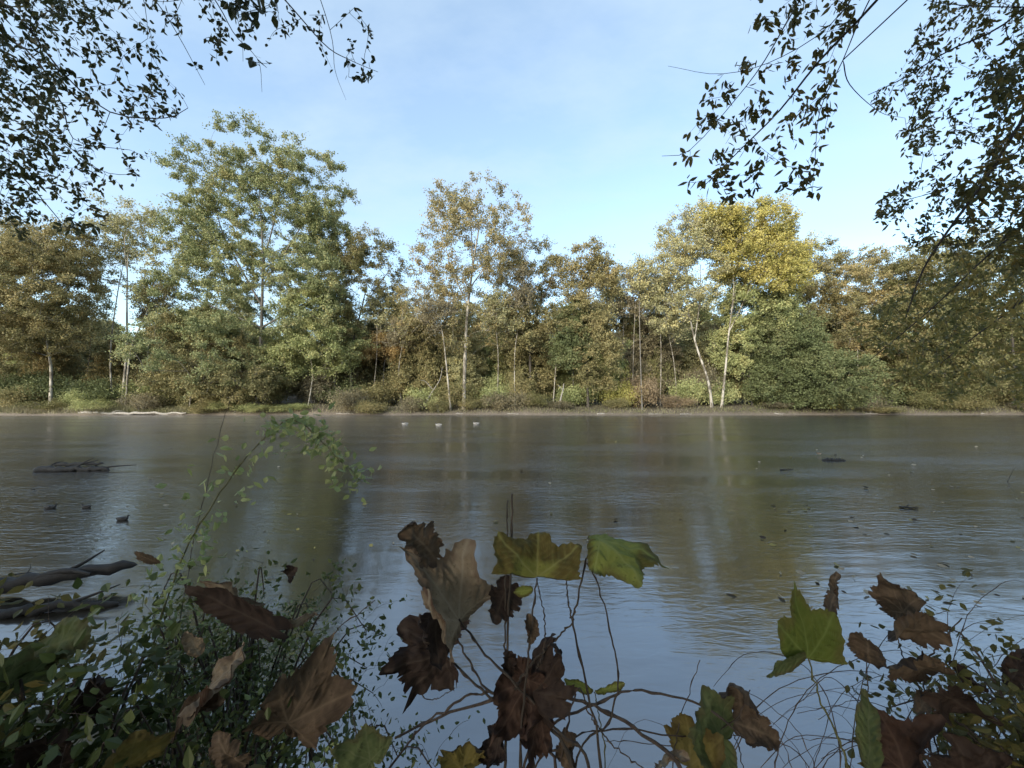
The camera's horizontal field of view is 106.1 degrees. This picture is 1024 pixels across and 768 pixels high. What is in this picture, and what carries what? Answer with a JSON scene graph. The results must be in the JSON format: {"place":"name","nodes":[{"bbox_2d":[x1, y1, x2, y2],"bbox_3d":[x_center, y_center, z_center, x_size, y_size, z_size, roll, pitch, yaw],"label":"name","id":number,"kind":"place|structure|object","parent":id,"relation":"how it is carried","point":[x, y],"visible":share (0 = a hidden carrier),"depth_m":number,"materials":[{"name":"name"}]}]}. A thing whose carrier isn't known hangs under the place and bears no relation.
{"place":"outdoors","nodes":[
{"label":"outdoors","id":0,"kind":"place"},
{"bbox_2d":[329,723,392,767],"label":"leaf","id":1,"kind":"object","parent":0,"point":[367,746],"visible":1,"depth_m":0.85,"materials":[{"name":"plant"}]},
{"bbox_2d":[0,415,1023,767],"bbox_3d":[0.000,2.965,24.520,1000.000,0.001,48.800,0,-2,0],"label":"river water","id":2,"kind":"structure","parent":0,"point":[712,601],"depth_m":6.21,"materials":[{"name":"liquid"}]},
{"bbox_2d":[0,584,119,619],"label":"fallen log","id":3,"kind":"object","parent":2,"relation":"on","point":[10,612],"visible":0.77,"depth_m":3.92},
{"bbox_2d":[0,550,137,593],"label":"fallen log","id":4,"kind":"object","parent":2,"relation":"on","point":[52,577],"visible":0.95,"depth_m":4.30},
{"bbox_2d":[0,375,1023,767],"bbox_3d":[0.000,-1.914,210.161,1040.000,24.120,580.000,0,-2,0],"label":"ground","id":5,"kind":"structure","parent":0,"point":[618,409],"depth_m":44.95,"materials":[{"name":"soil"}]},
{"bbox_2d":[0,379,53,407],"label":"shrub","id":6,"kind":"object","parent":5,"relation":"on","point":[8,397],"visible":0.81,"depth_m":45.31,"materials":[{"name":"green plant"}]},
{"bbox_2d":[0,678,61,765],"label":"bush","id":7,"kind":"object","parent":5,"relation":"on","point":[10,706],"visible":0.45,"depth_m":0.85,"materials":[{"name":"green plant"}]},
{"bbox_2d":[0,233,62,375],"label":"riverside tree","id":8,"kind":"object","parent":5,"relation":"on","point":[6,368],"visible":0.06,"depth_m":48.34,"materials":[{"name":"green plant"}]},
{"bbox_2d":[14,321,88,399],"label":"background tree","id":9,"kind":"object","parent":5,"relation":"on","point":[63,364],"visible":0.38,"depth_m":52.10,"materials":[{"name":"green plant"}]},
{"bbox_2d":[10,370,93,401],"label":"shrub","id":10,"kind":"object","parent":5,"relation":"on","point":[38,381],"visible":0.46,"depth_m":47.05,"materials":[{"name":"green plant"}]},
{"bbox_2d":[0,212,113,404],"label":"riverside tree","id":11,"kind":"object","parent":5,"relation":"on","point":[18,261],"visible":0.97,"depth_m":43.47,"materials":[{"name":"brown plant"}]},
{"bbox_2d":[0,572,138,749],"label":"bush","id":12,"kind":"object","parent":5,"relation":"on","point":[36,625],"visible":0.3,"depth_m":1.18,"materials":[{"name":"green plant"}]},
{"bbox_2d":[0,571,175,767],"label":"bush","id":13,"kind":"object","parent":5,"relation":"on","point":[14,714],"visible":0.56,"depth_m":0.94,"materials":[{"name":"green plant"}]},
{"bbox_2d":[0,646,69,699],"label":"dead leaf","id":14,"kind":"object","parent":13,"relation":"on","point":[20,663],"visible":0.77,"depth_m":0.96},
{"bbox_2d":[34,616,91,665],"bbox_3d":[-1.222,0.693,1.032,0.171,0.109,0.068,0,-2,14],"label":"dead leaf","id":15,"kind":"object","parent":13,"relation":"on","point":[65,632],"visible":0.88,"depth_m":1.04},
{"bbox_2d":[69,292,120,376],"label":"slender tree","id":16,"kind":"object","parent":5,"relation":"on","point":[106,305],"visible":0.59,"depth_m":51.47,"materials":[{"name":"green plant"}]},
{"bbox_2d":[55,375,145,402],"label":"shrub","id":17,"kind":"object","parent":5,"relation":"on","point":[99,387],"visible":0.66,"depth_m":46.52,"materials":[{"name":"green plant"}]},
{"bbox_2d":[0,577,227,767],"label":"bush","id":18,"kind":"object","parent":5,"relation":"on","point":[110,742],"visible":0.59,"depth_m":0.95,"materials":[{"name":"green plant"}]},
{"bbox_2d":[7,728,73,767],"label":"dead leaf","id":19,"kind":"object","parent":18,"relation":"on","point":[29,753],"visible":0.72,"depth_m":0.84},
{"bbox_2d":[60,674,114,724],"bbox_3d":[-1.081,0.809,0.969,0.134,0.146,0.073,0,-2,-10],"label":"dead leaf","id":20,"kind":"object","parent":18,"relation":"on","point":[99,680],"visible":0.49,"depth_m":0.98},
{"bbox_2d":[102,729,175,767],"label":"dead leaf","id":21,"kind":"object","parent":18,"relation":"on","point":[140,747],"visible":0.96,"depth_m":0.82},
{"bbox_2d":[185,585,291,641],"bbox_3d":[-0.793,0.666,1.121,0.273,0.190,0.031,0,-2,-14],"label":"dead leaf","id":22,"kind":"object","parent":18,"relation":"on","point":[240,615],"visible":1,"depth_m":1.12,"materials":[{"name":"plant"}]},
{"bbox_2d":[79,337,149,396],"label":"background tree","id":23,"kind":"object","parent":5,"relation":"on","point":[103,362],"visible":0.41,"depth_m":51.05,"materials":[{"name":"green plant"}]},
{"bbox_2d":[81,216,155,400],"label":"sycamore tree","id":24,"kind":"object","parent":5,"relation":"on","point":[111,256],"visible":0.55,"depth_m":48.49,"materials":[{"name":"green plant"}]},
{"bbox_2d":[74,192,194,405],"bbox_3d":[-47.305,-10.330,48.638,12.000,26.925,9.249,1,-2,-24],"label":"sycamore tree","id":25,"kind":"object","parent":5,"relation":"on","point":[121,220],"visible":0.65,"depth_m":47.41,"materials":[{"name":"green plant"}]},
{"bbox_2d":[113,390,169,410],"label":"shrub","id":26,"kind":"object","parent":5,"relation":"on","point":[139,400],"visible":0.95,"depth_m":45.80,"materials":[{"name":"brown plant"}]},
{"bbox_2d":[116,269,186,404],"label":"leaning tree","id":27,"kind":"object","parent":5,"relation":"on","point":[164,292],"visible":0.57,"depth_m":47.30,"materials":[{"name":"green plant"}]},
{"bbox_2d":[0,0,376,261],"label":"overhanging maple","id":28,"kind":"object","parent":5,"relation":"on","point":[46,74],"visible":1,"depth_m":4.00,"materials":[{"name":"green plant"}]},
{"bbox_2d":[87,576,292,767],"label":"bush","id":29,"kind":"object","parent":5,"relation":"on","point":[163,632],"visible":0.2,"depth_m":1.70,"materials":[{"name":"green plant"}]},
{"bbox_2d":[144,753,264,767],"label":"bush","id":30,"kind":"object","parent":5,"relation":"on","point":[203,764],"visible":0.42,"depth_m":0.93,"materials":[{"name":"green plant"}]},
{"bbox_2d":[208,730,251,767],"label":"dead leaf","id":31,"kind":"object","parent":30,"relation":"on","point":[223,751],"visible":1,"depth_m":0.84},
{"bbox_2d":[131,302,300,409],"bbox_3d":[-35.957,-3.291,47.126,20.329,13.456,14.734,0,-2,0],"label":"bushy tree","id":32,"kind":"object","parent":5,"relation":"on","point":[258,383],"visible":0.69,"depth_m":44.69,"materials":[{"name":"green plant"}]},
{"bbox_2d":[80,631,373,767],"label":"bush","id":33,"kind":"object","parent":5,"relation":"on","point":[284,749],"visible":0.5,"depth_m":1.09,"materials":[{"name":"green plant"}]},
{"bbox_2d":[170,692,224,742],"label":"dead leaf","id":34,"kind":"object","parent":33,"relation":"on","point":[216,701],"visible":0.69,"depth_m":0.95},
{"bbox_2d":[177,642,245,726],"bbox_3d":[-0.731,0.722,0.976,0.156,0.179,0.156,0,-2,0],"label":"dead leaf","id":35,"kind":"object","parent":33,"relation":"on","point":[225,667],"visible":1,"depth_m":0.94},
{"bbox_2d":[243,632,356,751],"bbox_3d":[-0.517,0.775,0.947,0.250,0.262,0.086,1,-2,-26],"label":"dead leaf","id":36,"kind":"object","parent":33,"relation":"on","point":[317,692],"visible":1,"depth_m":0.95,"materials":[{"name":"plant"}]},
{"bbox_2d":[103,580,356,765],"bbox_3d":[-1.082,1.422,1.529,0.849,1.119,0.863,1,-2,-25],"label":"bush","id":37,"kind":"object","parent":5,"relation":"on","point":[226,650],"visible":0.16,"depth_m":1.55,"materials":[{"name":"green plant"}]},
{"bbox_2d":[105,107,360,404],"bbox_3d":[-33.003,-14.960,48.822,26.119,36.192,20.914,1,-2,-20],"label":"maple tree","id":38,"kind":"object","parent":5,"relation":"on","point":[313,212],"visible":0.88,"depth_m":45.37,"materials":[{"name":"green plant"}]},
{"bbox_2d":[115,402,381,724],"bbox_3d":[-0.917,0.870,1.366,0.908,1.616,0.321,0,-2,7],"label":"arching shoot","id":39,"kind":"object","parent":5,"relation":"on","point":[288,428],"visible":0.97,"depth_m":1.34,"materials":[{"name":"green plant"}]},
{"bbox_2d":[92,547,412,767],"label":"bush","id":40,"kind":"object","parent":5,"relation":"on","point":[242,668],"visible":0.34,"depth_m":1.44,"materials":[{"name":"green plant"}]},
{"bbox_2d":[206,688,393,767],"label":"bush","id":41,"kind":"object","parent":5,"relation":"on","point":[282,758],"visible":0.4,"depth_m":1.01,"materials":[{"name":"green plant"}]},
{"bbox_2d":[284,371,337,403],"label":"shrub","id":42,"kind":"object","parent":5,"relation":"on","point":[305,389],"visible":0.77,"depth_m":48.50,"materials":[{"name":"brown plant"}]},
{"bbox_2d":[246,270,379,405],"bbox_3d":[-24.458,-5.100,48.116,12.354,16.453,11.837,-1,-2,32],"label":"tree","id":43,"kind":"object","parent":5,"relation":"on","point":[308,353],"visible":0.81,"depth_m":46.02,"materials":[{"name":"green plant"}]},
{"bbox_2d":[194,668,485,767],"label":"bush","id":44,"kind":"object","parent":5,"relation":"on","point":[387,755],"visible":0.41,"depth_m":1.21,"materials":[{"name":"green plant"}]},
{"bbox_2d":[323,386,372,410],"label":"shrub","id":45,"kind":"object","parent":5,"relation":"on","point":[345,399],"visible":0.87,"depth_m":44.30,"materials":[{"name":"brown plant"}]},
{"bbox_2d":[316,222,414,389],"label":"round crowned tree","id":46,"kind":"object","parent":5,"relation":"on","point":[353,260],"visible":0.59,"depth_m":49.03,"materials":[{"name":"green plant"}]},
{"bbox_2d":[346,318,392,392],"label":"background tree","id":47,"kind":"object","parent":5,"relation":"on","point":[369,371],"visible":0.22,"depth_m":53.90,"materials":[{"name":"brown plant"}]},
{"bbox_2d":[356,286,400,388],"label":"slender tree","id":48,"kind":"object","parent":5,"relation":"on","point":[371,302],"visible":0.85,"depth_m":50.01,"materials":[{"name":"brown plant"}]},
{"bbox_2d":[353,326,414,399],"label":"young maple","id":49,"kind":"object","parent":5,"relation":"on","point":[385,352],"visible":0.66,"depth_m":51.17,"materials":[{"name":"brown plant"}]},
{"bbox_2d":[380,356,416,405],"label":"shrub","id":50,"kind":"object","parent":5,"relation":"on","point":[391,379],"visible":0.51,"depth_m":51.19,"materials":[{"name":"green plant"}]},
{"bbox_2d":[390,313,452,397],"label":"background tree","id":51,"kind":"object","parent":5,"relation":"on","point":[414,362],"visible":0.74,"depth_m":50.61,"materials":[{"name":"green plant"}]},
{"bbox_2d":[406,290,463,410],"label":"leaning tree","id":52,"kind":"object","parent":5,"relation":"on","point":[426,317],"visible":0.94,"depth_m":44.95,"materials":[{"name":"green plant"}]},
{"bbox_2d":[426,374,485,406],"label":"shrub","id":53,"kind":"object","parent":5,"relation":"on","point":[456,395],"visible":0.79,"depth_m":46.89,"materials":[{"name":"green plant"}]},
{"bbox_2d":[387,169,534,409],"bbox_3d":[-6.457,-11.562,46.597,18.844,29.954,17.093,0,-2,0],"label":"sycamore tree","id":54,"kind":"object","parent":5,"relation":"on","point":[466,205],"visible":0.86,"depth_m":46.42,"materials":[{"name":"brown plant"}]},
{"bbox_2d":[438,741,486,767],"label":"leafy plant","id":55,"kind":"object","parent":5,"relation":"on","point":[468,754],"visible":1,"depth_m":0.85,"materials":[{"name":"yellow plant"}]},
{"bbox_2d":[436,302,492,387],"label":"background tree","id":56,"kind":"object","parent":5,"relation":"on","point":[482,350],"visible":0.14,"depth_m":60.52,"materials":[{"name":"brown plant"}]},
{"bbox_2d":[445,337,488,398],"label":"background tree","id":57,"kind":"object","parent":5,"relation":"on","point":[474,374],"visible":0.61,"depth_m":51.79,"materials":[{"name":"green plant"}]},
{"bbox_2d":[378,521,589,767],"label":"wilted plant","id":58,"kind":"object","parent":5,"relation":"on","point":[457,591],"visible":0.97,"depth_m":0.92,"materials":[{"name":"brown plant"}]},
{"bbox_2d":[471,282,523,386],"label":"slender tree","id":59,"kind":"object","parent":5,"relation":"on","point":[497,295],"visible":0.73,"depth_m":46.89,"materials":[{"name":"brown plant"}]},
{"bbox_2d":[480,389,532,409],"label":"shrub","id":60,"kind":"object","parent":5,"relation":"on","point":[501,401],"visible":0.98,"depth_m":45.34,"materials":[{"name":"brown plant"}]},
{"bbox_2d":[501,494,516,767],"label":"dead stalk","id":61,"kind":"object","parent":5,"relation":"on","point":[508,665],"visible":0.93,"depth_m":0.96,"materials":[{"name":"brown plant"}]},
{"bbox_2d":[0,402,1023,413],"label":"bank grass","id":62,"kind":"structure","parent":5,"relation":"on","point":[128,409],"depth_m":45.13,"materials":[{"name":"plant"}]},
{"bbox_2d":[505,258,539,404],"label":"slender tree","id":63,"kind":"object","parent":5,"relation":"on","point":[521,292],"visible":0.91,"depth_m":46.91,"materials":[{"name":"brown plant"}]},
{"bbox_2d":[479,234,571,387],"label":"dark limbed tree","id":64,"kind":"object","parent":5,"relation":"on","point":[549,282],"visible":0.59,"depth_m":49.78,"materials":[{"name":"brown plant"}]},
{"bbox_2d":[492,320,562,396],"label":"background tree","id":65,"kind":"object","parent":5,"relation":"on","point":[522,356],"visible":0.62,"depth_m":50.32,"materials":[{"name":"green plant"}]},
{"bbox_2d":[335,600,750,767],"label":"bramble","id":66,"kind":"object","parent":5,"relation":"on","point":[421,725],"visible":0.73,"depth_m":0.95,"materials":[{"name":"plant"}]},
{"bbox_2d":[539,294,597,405],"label":"evergreen vine tree","id":67,"kind":"object","parent":5,"relation":"on","point":[564,343],"visible":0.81,"depth_m":46.53,"materials":[{"name":"green plant"}]},
{"bbox_2d":[551,381,602,405],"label":"shrub","id":68,"kind":"object","parent":5,"relation":"on","point":[574,396],"visible":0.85,"depth_m":47.70,"materials":[{"name":"green plant"}]},
{"bbox_2d":[491,532,668,767],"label":"tree seedling","id":69,"kind":"object","parent":5,"relation":"on","point":[537,554],"visible":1,"depth_m":0.91,"materials":[{"name":"green plant"}]},
{"bbox_2d":[554,235,628,406],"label":"ivy covered tree","id":70,"kind":"object","parent":5,"relation":"on","point":[601,333],"visible":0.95,"depth_m":46.22,"materials":[{"name":"green plant"}]},
{"bbox_2d":[564,678,624,767],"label":"sprig","id":71,"kind":"object","parent":5,"relation":"on","point":[608,688],"visible":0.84,"depth_m":1.01,"materials":[{"name":"green plant"}]},
{"bbox_2d":[595,260,643,356],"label":"slender tree","id":72,"kind":"object","parent":5,"relation":"on","point":[628,328],"visible":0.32,"depth_m":53.48,"materials":[{"name":"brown plant"}]},
{"bbox_2d":[611,268,658,405],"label":"slender tree","id":73,"kind":"object","parent":5,"relation":"on","point":[627,298],"visible":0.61,"depth_m":48.58,"materials":[{"name":"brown plant"}]},
{"bbox_2d":[620,371,662,407],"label":"shrub","id":74,"kind":"object","parent":5,"relation":"on","point":[646,392],"visible":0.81,"depth_m":47.41,"materials":[{"name":"brown plant"}]},
{"bbox_2d":[621,252,670,409],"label":"slender tree","id":75,"kind":"object","parent":5,"relation":"on","point":[641,284],"visible":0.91,"depth_m":45.75,"materials":[{"name":"green plant"}]},
{"bbox_2d":[623,313,684,403],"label":"background tree","id":76,"kind":"object","parent":5,"relation":"on","point":[649,345],"visible":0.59,"depth_m":52.58,"materials":[{"name":"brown plant"}]},
{"bbox_2d":[634,344,681,404],"bbox_3d":[19.902,-1.303,52.427,5.705,8.881,5.288,0,-2,-7],"label":"shrub","id":77,"kind":"object","parent":5,"relation":"on","point":[655,371],"visible":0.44,"depth_m":51.60,"materials":[{"name":"green plant"}]},
{"bbox_2d":[662,328,712,394],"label":"background tree","id":78,"kind":"object","parent":5,"relation":"on","point":[690,358],"visible":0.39,"depth_m":54.24,"materials":[{"name":"green plant"}]},
{"bbox_2d":[661,370,730,405],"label":"shrub","id":79,"kind":"object","parent":5,"relation":"on","point":[695,390],"visible":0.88,"depth_m":47.09,"materials":[{"name":"green plant"}]},
{"bbox_2d":[643,195,752,407],"bbox_3d":[21.520,-9.963,46.663,13.343,26.180,9.633,0,-2,0],"label":"sycamore tree","id":80,"kind":"object","parent":5,"relation":"on","point":[689,255],"visible":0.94,"depth_m":45.57,"materials":[{"name":"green plant"}]},
{"bbox_2d":[664,685,737,767],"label":"leafy plant","id":81,"kind":"object","parent":5,"relation":"on","point":[705,742],"visible":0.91,"depth_m":0.99,"materials":[{"name":"green plant"}]},
{"bbox_2d":[674,362,730,403],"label":"shrub","id":82,"kind":"object","parent":5,"relation":"on","point":[710,374],"visible":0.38,"depth_m":49.09,"materials":[{"name":"green plant"}]},
{"bbox_2d":[685,263,810,404],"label":"undergrowth tree","id":83,"kind":"object","parent":5,"relation":"on","point":[720,336],"visible":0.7,"depth_m":47.30,"materials":[{"name":"green plant"}]},
{"bbox_2d":[718,682,780,767],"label":"dry weed","id":84,"kind":"object","parent":5,"relation":"on","point":[759,733],"visible":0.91,"depth_m":1.05,"materials":[{"name":"brown plant"}]},
{"bbox_2d":[686,192,829,407],"bbox_3d":[29.348,-9.637,45.965,15.782,25.574,10.437,0,-2,0],"label":"yellow tree","id":85,"kind":"object","parent":5,"relation":"on","point":[783,259],"visible":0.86,"depth_m":44.19,"materials":[{"name":"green plant"}]},
{"bbox_2d":[766,571,849,767],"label":"tree seedling","id":86,"kind":"object","parent":5,"relation":"on","point":[805,632],"visible":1,"depth_m":1.01,"materials":[{"name":"green plant"}]},
{"bbox_2d":[738,289,894,413],"bbox_3d":[35.419,-3.824,46.173,14.703,15.480,10.866,-1,-2,27],"label":"dark green tree","id":87,"kind":"object","parent":5,"relation":"on","point":[814,358],"visible":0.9,"depth_m":44.46,"materials":[{"name":"green plant"}]},
{"bbox_2d":[790,236,881,342],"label":"tree","id":88,"kind":"object","parent":5,"relation":"on","point":[826,267],"visible":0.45,"depth_m":53.96,"materials":[{"name":"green plant"}]},
{"bbox_2d":[668,0,1023,410],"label":"overhanging elm","id":89,"kind":"object","parent":5,"relation":"on","point":[1002,95],"visible":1,"depth_m":4.00,"materials":[{"name":"green plant"}]},
{"bbox_2d":[828,308,880,370],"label":"slender tree","id":90,"kind":"object","parent":5,"relation":"on","point":[850,332],"visible":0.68,"depth_m":49.97,"materials":[{"name":"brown plant"}]},
{"bbox_2d":[714,650,1008,767],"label":"bramble","id":91,"kind":"object","parent":5,"relation":"on","point":[849,740],"visible":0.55,"depth_m":1.35,"materials":[{"name":"plant"}]},
{"bbox_2d":[854,688,884,767],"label":"leafy plant","id":92,"kind":"object","parent":5,"relation":"on","point":[867,731],"visible":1,"depth_m":1.01,"materials":[{"name":"green plant"}]},
{"bbox_2d":[815,244,947,366],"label":"brown tree","id":93,"kind":"object","parent":5,"relation":"on","point":[863,301],"visible":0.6,"depth_m":51.34,"materials":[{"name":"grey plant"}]},
{"bbox_2d":[856,376,933,406],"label":"shrub","id":94,"kind":"object","parent":5,"relation":"on","point":[893,396],"visible":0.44,"depth_m":47.94,"materials":[{"name":"green plant"}]},
{"bbox_2d":[773,579,1023,767],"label":"bramble","id":95,"kind":"object","parent":5,"relation":"on","point":[955,653],"visible":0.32,"depth_m":1.53,"materials":[{"name":"plant"}]},
{"bbox_2d":[846,573,1003,767],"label":"wilted plant","id":96,"kind":"object","parent":5,"relation":"on","point":[902,607],"visible":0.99,"depth_m":1.08,"materials":[{"name":"brown plant"}]},
{"bbox_2d":[845,736,1022,767],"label":"bush","id":97,"kind":"object","parent":5,"relation":"on","point":[851,753],"visible":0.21,"depth_m":1.04,"materials":[{"name":"green plant"}]},
{"bbox_2d":[876,708,945,767],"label":"dead leaf","id":98,"kind":"object","parent":97,"relation":"on","point":[905,743],"visible":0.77,"depth_m":1.01,"materials":[{"name":"plant"}]},
{"bbox_2d":[845,568,1023,767],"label":"bush","id":99,"kind":"object","parent":5,"relation":"on","point":[963,724],"visible":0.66,"depth_m":1.17,"materials":[{"name":"green plant"}]},
{"bbox_2d":[922,731,1012,767],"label":"dead leaf","id":100,"kind":"object","parent":99,"relation":"on","point":[964,752],"visible":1,"depth_m":0.97,"materials":[{"name":"plant"}]},
{"bbox_2d":[1000,648,1023,690],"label":"dead leaf","id":101,"kind":"object","parent":99,"relation":"on","point":[1016,677],"visible":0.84,"depth_m":1.19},
{"bbox_2d":[907,389,968,409],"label":"shrub","id":102,"kind":"object","parent":5,"relation":"on","point":[929,401],"visible":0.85,"depth_m":44.88,"materials":[{"name":"green plant"}]},
{"bbox_2d":[861,233,1023,404],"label":"riverside tree","id":103,"kind":"object","parent":5,"relation":"on","point":[897,362],"visible":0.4,"depth_m":47.25,"materials":[{"name":"green plant"}]},
{"bbox_2d":[885,636,1023,760],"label":"bush","id":104,"kind":"object","parent":5,"relation":"on","point":[969,693],"visible":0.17,"depth_m":1.60,"materials":[{"name":"green plant"}]},
{"bbox_2d":[917,221,1023,408],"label":"riverside tree","id":105,"kind":"object","parent":5,"relation":"on","point":[1008,346],"visible":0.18,"depth_m":47.19,"materials":[{"name":"green plant"}]},
{"bbox_2d":[0,0,1023,340],"label":"sky","id":106,"kind":"structure","parent":0,"point":[579,107],"materials":[{"name":"blue"}]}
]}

